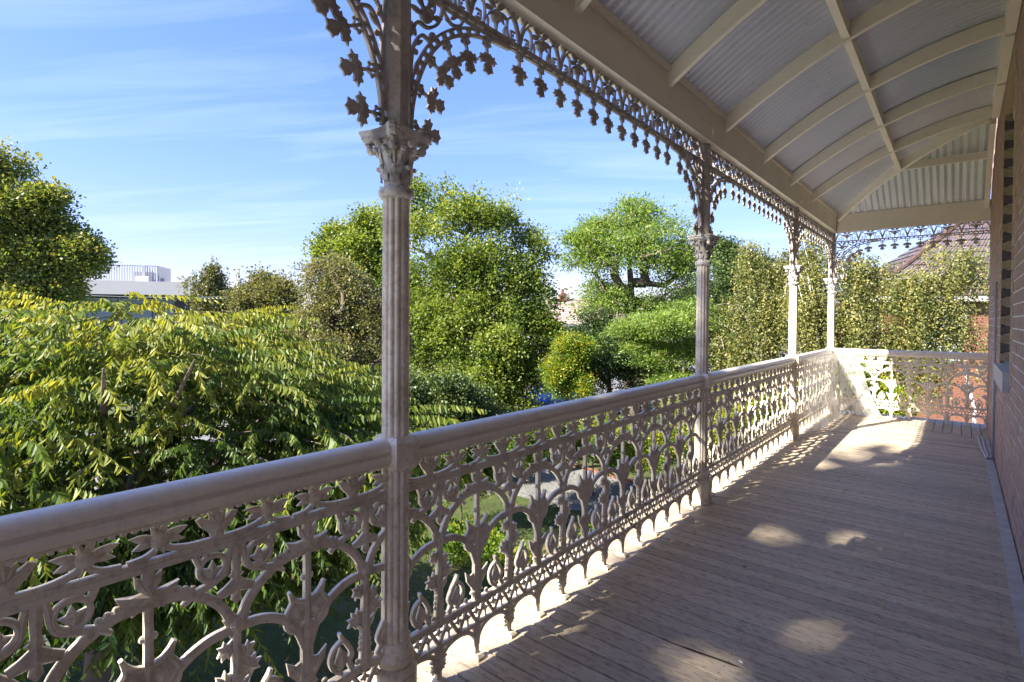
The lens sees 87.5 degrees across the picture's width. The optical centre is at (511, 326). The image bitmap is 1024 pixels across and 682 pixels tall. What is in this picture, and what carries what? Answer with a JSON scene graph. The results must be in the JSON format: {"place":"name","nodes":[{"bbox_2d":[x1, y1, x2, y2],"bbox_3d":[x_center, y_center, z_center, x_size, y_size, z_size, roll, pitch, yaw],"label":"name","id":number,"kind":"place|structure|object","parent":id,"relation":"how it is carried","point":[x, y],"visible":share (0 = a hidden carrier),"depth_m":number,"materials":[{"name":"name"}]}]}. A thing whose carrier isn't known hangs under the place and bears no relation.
{"place":"outdoors","nodes":[
{"label":"outdoors","id":0,"kind":"place"},
{"bbox_2d":[36,264,222,361],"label":"white building","id":1,"kind":"structure","parent":0,"point":[144,283],"depth_m":55.22,"materials":[{"name":"grey metal"}]},
{"bbox_2d":[85,297,118,326],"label":"window","id":2,"kind":"structure","parent":1,"relation":"in","point":[103,313],"depth_m":54.67,"materials":[{"name":"glass"}]},
{"bbox_2d":[121,297,152,326],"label":"window","id":3,"kind":"structure","parent":1,"relation":"in","point":[146,314],"depth_m":55.50,"materials":[{"name":"blue glass"}]},
{"bbox_2d":[155,298,174,320],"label":"window","id":4,"kind":"structure","parent":1,"relation":"in","point":[167,301],"depth_m":56.22,"materials":[{"name":"blue glass"}]},
{"bbox_2d":[71,496,575,673],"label":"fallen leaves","id":5,"kind":"object","parent":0,"point":[371,584],"visible":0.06,"depth_m":9.71,"materials":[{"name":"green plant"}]},
{"bbox_2d":[0,321,797,681],"bbox_3d":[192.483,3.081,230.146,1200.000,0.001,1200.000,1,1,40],"label":"lawn","id":6,"kind":"structure","parent":0,"point":[418,585],"depth_m":9.12,"materials":[{"name":"green plant"}]},
{"bbox_2d":[0,135,121,323],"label":"oak tree","id":7,"kind":"object","parent":6,"relation":"on","point":[40,233],"visible":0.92,"depth_m":23.36,"materials":[{"name":"green plant"}]},
{"bbox_2d":[177,256,237,381],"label":"conical tree","id":8,"kind":"object","parent":6,"relation":"on","point":[211,284],"visible":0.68,"depth_m":41.01,"materials":[{"name":"green plant"}]},
{"bbox_2d":[236,268,240,286],"bbox_3d":[-19.409,0.166,38.034,1.800,8.538,0.400,1,1,40],"label":"utility pole","id":9,"kind":"object","parent":6,"relation":"on","point":[239,279],"visible":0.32,"depth_m":37.92,"materials":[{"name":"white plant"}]},
{"bbox_2d":[86,295,202,297],"bbox_3d":[-26.242,-2.174,34.000,16.012,0.568,0.029,0,1,-30],"label":"overhead wire","id":10,"kind":"object","parent":9,"relation":"attached to","point":[123,296],"visible":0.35,"depth_m":34.57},
{"bbox_2d":[88,298,222,299],"bbox_3d":[-26.242,-1.958,34.001,16.013,0.461,0.029,0,1,-30],"label":"overhead wire","id":11,"kind":"object","parent":9,"relation":"attached to","point":[161,299],"visible":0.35,"depth_m":35.59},
{"bbox_2d":[182,298,226,300],"bbox_3d":[-21.017,-1.879,37.250,3.362,0.385,0.155,0,1,-27],"label":"striped cable","id":12,"kind":"object","parent":9,"relation":"attached to","point":[203,299],"visible":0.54,"depth_m":37.10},
{"bbox_2d":[0,291,500,681],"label":"leafy tree","id":13,"kind":"object","parent":6,"relation":"on","point":[71,367],"visible":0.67,"depth_m":4.82,"materials":[{"name":"green plant"}]},
{"bbox_2d":[219,261,309,439],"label":"tree","id":14,"kind":"object","parent":6,"relation":"on","point":[265,290],"visible":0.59,"depth_m":18.30,"materials":[{"name":"green plant"}]},
{"bbox_2d":[265,248,418,377],"bbox_3d":[-5.299,1.209,16.614,4.716,7.409,3.218,0,1,-18],"label":"tree","id":15,"kind":"object","parent":6,"relation":"on","point":[342,295],"visible":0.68,"depth_m":16.26,"materials":[{"name":"green plant"}]},
{"bbox_2d":[293,198,424,355],"bbox_3d":[-7.459,-0.863,26.778,4.998,11.243,6.615,4,3,76],"label":"broadleaf tree","id":16,"kind":"object","parent":6,"relation":"on","point":[355,240],"visible":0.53,"depth_m":26.00,"materials":[{"name":"green plant"}]},
{"bbox_2d":[368,364,518,525],"bbox_3d":[-1.515,2.905,11.931,3.722,4.176,2.387,0,1,-14],"label":"dark shrub","id":17,"kind":"object","parent":6,"relation":"on","point":[452,389],"visible":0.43,"depth_m":11.54,"materials":[{"name":"green plant"}]},
{"bbox_2d":[365,169,578,413],"bbox_3d":[-2.191,-1.219,23.750,10.699,12.147,7.595,0,1,2],"label":"tall tree","id":18,"kind":"object","parent":6,"relation":"on","point":[462,331],"visible":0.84,"depth_m":22.77,"materials":[{"name":"green plant"}]},
{"bbox_2d":[442,446,502,523],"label":"garden bush","id":19,"kind":"object","parent":6,"relation":"on","point":[488,471],"visible":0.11,"depth_m":12.57,"materials":[{"name":"green plant"}]},
{"bbox_2d":[476,440,533,474],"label":"garden bush","id":20,"kind":"object","parent":6,"relation":"on","point":[497,451],"visible":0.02,"depth_m":16.37,"materials":[{"name":"green plant"}]},
{"bbox_2d":[412,508,612,575],"bbox_3d":[0.320,4.844,11.936,4.968,0.761,3.224,0,1,-2],"label":"ground cover","id":21,"kind":"object","parent":6,"relation":"on","point":[497,536],"visible":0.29,"depth_m":11.60,"materials":[{"name":"green plant"}]},
{"bbox_2d":[409,403,648,477],"bbox_3d":[1.596,4.105,22.107,0.030,1.310,18.100,1,1,40],"label":"picket fence","id":22,"kind":"object","parent":6,"relation":"on","point":[596,421],"visible":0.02,"depth_m":26.60,"materials":[{"name":"white wood"}]},
{"bbox_2d":[506,422,578,495],"bbox_3d":[0.739,3.567,14.438,2.225,2.812,1.498,0,1,7],"label":"bush","id":23,"kind":"object","parent":6,"relation":"on","point":[529,458],"visible":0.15,"depth_m":14.10,"materials":[{"name":"green plant"}]},
{"bbox_2d":[527,385,579,406],"bbox_3d":[2.372,3.967,30.142,1.803,1.445,4.300,1,1,34],"label":"car","id":24,"kind":"object","parent":6,"relation":"on","point":[548,398],"visible":0.17,"depth_m":28.48,"materials":[{"name":"blue paint"}]},
{"bbox_2d":[534,330,605,470],"bbox_3d":[1.908,2.510,17.877,2.099,4.874,2.115,1,1,40],"label":"shrub","id":25,"kind":"object","parent":6,"relation":"on","point":[560,374],"visible":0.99,"depth_m":17.62,"materials":[{"name":"green plant"}]},
{"bbox_2d":[540,289,623,378],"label":"tiled cottage","id":26,"kind":"structure","parent":6,"relation":"on","point":[562,316],"depth_m":46.15,"materials":[{"name":"white paint"}]},
{"bbox_2d":[556,412,634,495],"bbox_3d":[2.335,3.628,15.356,2.613,2.678,2.148,0,1,-25],"label":"garden bush","id":27,"kind":"object","parent":6,"relation":"on","point":[591,439],"visible":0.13,"depth_m":15.09,"materials":[{"name":"green plant"}]},
{"bbox_2d":[559,462,649,487],"bbox_3d":[3.013,4.841,17.573,0.110,0.090,3.909,0,1,-42],"label":"brick edging","id":28,"kind":"object","parent":6,"relation":"on","point":[628,479],"visible":0.25,"depth_m":17.39,"materials":[{"name":"brick"}]},
{"bbox_2d":[529,304,694,415],"bbox_3d":[3.969,2.048,19.618,6.460,5.774,4.268,0,1,-7],"label":"dark tree","id":29,"kind":"object","parent":6,"relation":"on","point":[610,367],"visible":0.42,"depth_m":19.04,"materials":[{"name":"green plant"}]},
{"bbox_2d":[591,413,682,480],"bbox_3d":[3.555,3.791,15.759,2.728,2.355,2.264,1,1,40],"label":"garden bush","id":30,"kind":"object","parent":6,"relation":"on","point":[644,462],"visible":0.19,"depth_m":15.32,"materials":[{"name":"green plant"}]},
{"bbox_2d":[551,190,728,438],"bbox_3d":[5.662,-0.418,22.578,7.754,10.702,5.176,0,1,-14],"label":"feathery tree","id":31,"kind":"object","parent":6,"relation":"on","point":[592,240],"visible":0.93,"depth_m":22.15,"materials":[{"name":"green plant"}]},
{"bbox_2d":[632,394,725,468],"bbox_3d":[4.918,3.440,15.474,2.712,3.087,2.322,1,1,40],"label":"garden bush","id":32,"kind":"object","parent":6,"relation":"on","point":[659,435],"visible":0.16,"depth_m":15.24,"materials":[{"name":"green plant"}]},
{"bbox_2d":[598,295,760,477],"bbox_3d":[5.533,1.985,16.764,5.746,5.972,2.955,0,1,-7],"label":"feathery shrub tree","id":33,"kind":"object","parent":6,"relation":"on","point":[661,324],"visible":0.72,"depth_m":16.45,"materials":[{"name":"green plant"}]},
{"bbox_2d":[687,383,754,443],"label":"garden bush","id":34,"kind":"object","parent":6,"relation":"on","point":[723,414],"visible":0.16,"depth_m":12.95,"materials":[{"name":"green plant"}]},
{"bbox_2d":[668,228,782,356],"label":"dark conifer","id":35,"kind":"object","parent":6,"relation":"on","point":[727,246],"visible":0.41,"depth_m":31.66,"materials":[{"name":"green plant"}]},
{"bbox_2d":[708,237,807,410],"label":"birch tree","id":36,"kind":"object","parent":6,"relation":"on","point":[737,353],"visible":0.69,"depth_m":15.69,"materials":[{"name":"green plant"}]},
{"bbox_2d":[732,370,812,428],"bbox_3d":[6.010,2.988,12.495,1.917,4.090,1.660,1,1,40],"label":"garden bush","id":37,"kind":"object","parent":6,"relation":"on","point":[753,405],"visible":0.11,"depth_m":12.18,"materials":[{"name":"green plant"}]},
{"bbox_2d":[756,244,826,357],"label":"olive tree","id":38,"kind":"object","parent":6,"relation":"on","point":[783,260],"visible":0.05,"depth_m":34.89,"materials":[{"name":"green plant"}]},
{"bbox_2d":[798,274,819,348],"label":"birch tree","id":39,"kind":"object","parent":6,"relation":"on","point":[812,307],"visible":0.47,"depth_m":14.59,"materials":[{"name":"green plant"}]},
{"bbox_2d":[803,242,826,311],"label":"birch tree","id":40,"kind":"object","parent":6,"relation":"on","point":[813,271],"visible":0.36,"depth_m":14.79,"materials":[{"name":"green plant"}]},
{"bbox_2d":[770,229,862,395],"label":"birch tree","id":41,"kind":"object","parent":6,"relation":"on","point":[807,334],"visible":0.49,"depth_m":14.63,"materials":[{"name":"green plant"}]},
{"bbox_2d":[809,355,878,409],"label":"garden bush","id":42,"kind":"object","parent":6,"relation":"on","point":[867,383],"visible":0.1,"depth_m":12.11,"materials":[{"name":"green plant"}]},
{"bbox_2d":[822,252,932,416],"bbox_3d":[9.661,1.516,14.327,2.607,7.045,2.076,1,1,40],"label":"birch tree","id":43,"kind":"object","parent":6,"relation":"on","point":[865,275],"visible":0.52,"depth_m":14.15,"materials":[{"name":"green plant"}]},
{"bbox_2d":[843,373,921,416],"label":"garden bush","id":44,"kind":"object","parent":6,"relation":"on","point":[884,388],"visible":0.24,"depth_m":12.09,"materials":[{"name":"green plant"}]},
{"bbox_2d":[836,221,989,423],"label":"red brick house","id":45,"kind":"structure","parent":6,"relation":"on","point":[911,257],"depth_m":20.57,"materials":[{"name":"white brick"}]},
{"bbox_2d":[923,318,959,361],"bbox_3d":[16.274,0.528,20.326,1.170,1.657,0.068,1,1,19],"label":"window","id":46,"kind":"structure","parent":45,"relation":"in","point":[948,318],"depth_m":20.28,"materials":[{"name":"white paint"}]},
{"bbox_2d":[860,235,989,422],"bbox_3d":[10.945,1.345,13.551,4.106,7.423,2.091,0,1,4],"label":"birch tree","id":47,"kind":"object","parent":6,"relation":"on","point":[924,310],"visible":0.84,"depth_m":13.25,"materials":[{"name":"green plant"}]},
{"bbox_2d":[987,0,1023,578],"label":"brick wall","id":48,"kind":"structure","parent":6,"relation":"on","point":[1006,270],"depth_m":4.16,"materials":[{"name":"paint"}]},
{"bbox_2d":[486,0,1021,232],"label":"veranda roof","id":49,"kind":"structure","parent":48,"relation":"attached to","point":[837,116],"depth_m":4.33,"materials":[{"name":"beige metal"}]},
{"bbox_2d":[835,220,989,279],"bbox_3d":[5.683,-1.104,7.703,1.811,0.798,0.056,1,1,40],"label":"iron fringe","id":50,"kind":"object","parent":49,"relation":"attached to","point":[907,243],"visible":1,"depth_m":7.77,"materials":[{"name":"white metal"}]},
{"bbox_2d":[977,282,997,458],"bbox_3d":[5.283,0.455,5.974,0.077,1.812,1.365,1,1,37],"label":"downpipe","id":51,"kind":"object","parent":48,"relation":"attached to","point":[993,407],"visible":0.94,"depth_m":5.43,"materials":[{"name":"grey metal"}]},
{"bbox_2d":[19,343,804,491],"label":"street","id":52,"kind":"structure","parent":0,"point":[206,438],"depth_m":34.66,"materials":[{"name":"grey asphalt"}]},
{"bbox_2d":[168,357,781,481],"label":"pavement","id":53,"kind":"structure","parent":0,"point":[622,408],"depth_m":32.32,"materials":[{"name":"concrete"}]},
{"bbox_2d":[0,0,990,320],"label":"sky","id":54,"kind":"structure","parent":0,"point":[191,132],"materials":[{"name":"blue"}]},
{"bbox_2d":[501,464,644,513],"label":"garden path","id":55,"kind":"structure","parent":0,"point":[548,483],"depth_m":16.15,"materials":[{"name":"concrete"}]},
{"bbox_2d":[351,409,1023,681],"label":"veranda floor","id":56,"kind":"structure","parent":0,"point":[840,535],"depth_m":2.87,"materials":[{"name":"beige wood"}]},
{"bbox_2d":[0,439,391,681],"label":"iron balustrade","id":57,"kind":"object","parent":56,"relation":"on","point":[37,533],"visible":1,"depth_m":1.43,"materials":[{"name":"beige metal"}]},
{"bbox_2d":[359,0,432,681],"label":"iron column","id":58,"kind":"structure","parent":56,"relation":"on","point":[395,140],"depth_m":1.86,"materials":[{"name":"white metal"}]},
{"bbox_2d":[311,0,387,127],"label":"iron fringe","id":59,"kind":"object","parent":58,"relation":"attached to","point":[341,25],"visible":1,"depth_m":1.78,"materials":[{"name":"white metal"}]},
{"bbox_2d":[410,0,703,235],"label":"iron fringe","id":60,"kind":"object","parent":58,"relation":"attached to","point":[455,9],"visible":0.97,"depth_m":2.44,"materials":[{"name":"white metal"}]},
{"bbox_2d":[408,375,704,681],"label":"iron balustrade","id":61,"kind":"object","parent":56,"relation":"on","point":[454,439],"visible":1,"depth_m":2.55,"materials":[{"name":"beige metal"}]},
{"bbox_2d":[687,143,719,504],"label":"iron column","id":62,"kind":"structure","parent":56,"relation":"on","point":[704,242],"depth_m":4.12,"materials":[{"name":"white metal"}]},
{"bbox_2d":[707,356,795,495],"bbox_3d":[2.424,0.861,5.312,0.092,0.996,2.873,1,1,40],"label":"iron balustrade","id":63,"kind":"object","parent":56,"relation":"on","point":[750,440],"visible":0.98,"depth_m":5.05,"materials":[{"name":"white metal"}]},
{"bbox_2d":[783,207,804,439],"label":"iron column","id":64,"kind":"structure","parent":56,"relation":"on","point":[794,271],"depth_m":6.39,"materials":[{"name":"white metal"}]},
{"bbox_2d":[710,149,794,265],"bbox_3d":[2.437,-1.091,5.284,0.056,0.798,2.891,1,1,40],"label":"iron fringe","id":65,"kind":"object","parent":64,"relation":"attached to","point":[733,176],"visible":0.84,"depth_m":5.00,"materials":[{"name":"white metal"}]},
{"bbox_2d":[798,211,832,278],"bbox_3d":[4.175,-1.110,7.360,0.056,0.798,2.400,1,1,40],"label":"iron fringe","id":66,"kind":"object","parent":64,"relation":"attached to","point":[815,228],"visible":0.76,"depth_m":7.35,"materials":[{"name":"white metal"}]},
{"bbox_2d":[796,348,832,432],"bbox_3d":[4.161,0.843,7.389,0.092,0.996,2.382,1,1,40],"label":"iron balustrade","id":67,"kind":"object","parent":56,"relation":"on","point":[800,411],"visible":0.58,"depth_m":7.13,"materials":[{"name":"white metal"}]},
{"bbox_2d":[824,233,839,412],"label":"iron column","id":68,"kind":"structure","parent":56,"relation":"on","point":[832,282],"depth_m":8.28,"materials":[{"name":"white metal"}]},
{"bbox_2d":[803,353,879,432],"bbox_3d":[4.348,0.877,7.458,2.089,0.937,0.594,0,1,-32],"label":"plastic sheet","id":69,"kind":"object","parent":56,"relation":"on","point":[858,409],"visible":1,"depth_m":7.90,"materials":[{"name":"white plastic"}]},
{"bbox_2d":[833,348,987,427],"bbox_3d":[5.689,0.849,7.715,1.844,0.996,0.092,1,1,40],"label":"iron balustrade","id":70,"kind":"object","parent":56,"relation":"on","point":[963,387],"visible":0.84,"depth_m":7.59,"materials":[{"name":"white metal"}]}
]}

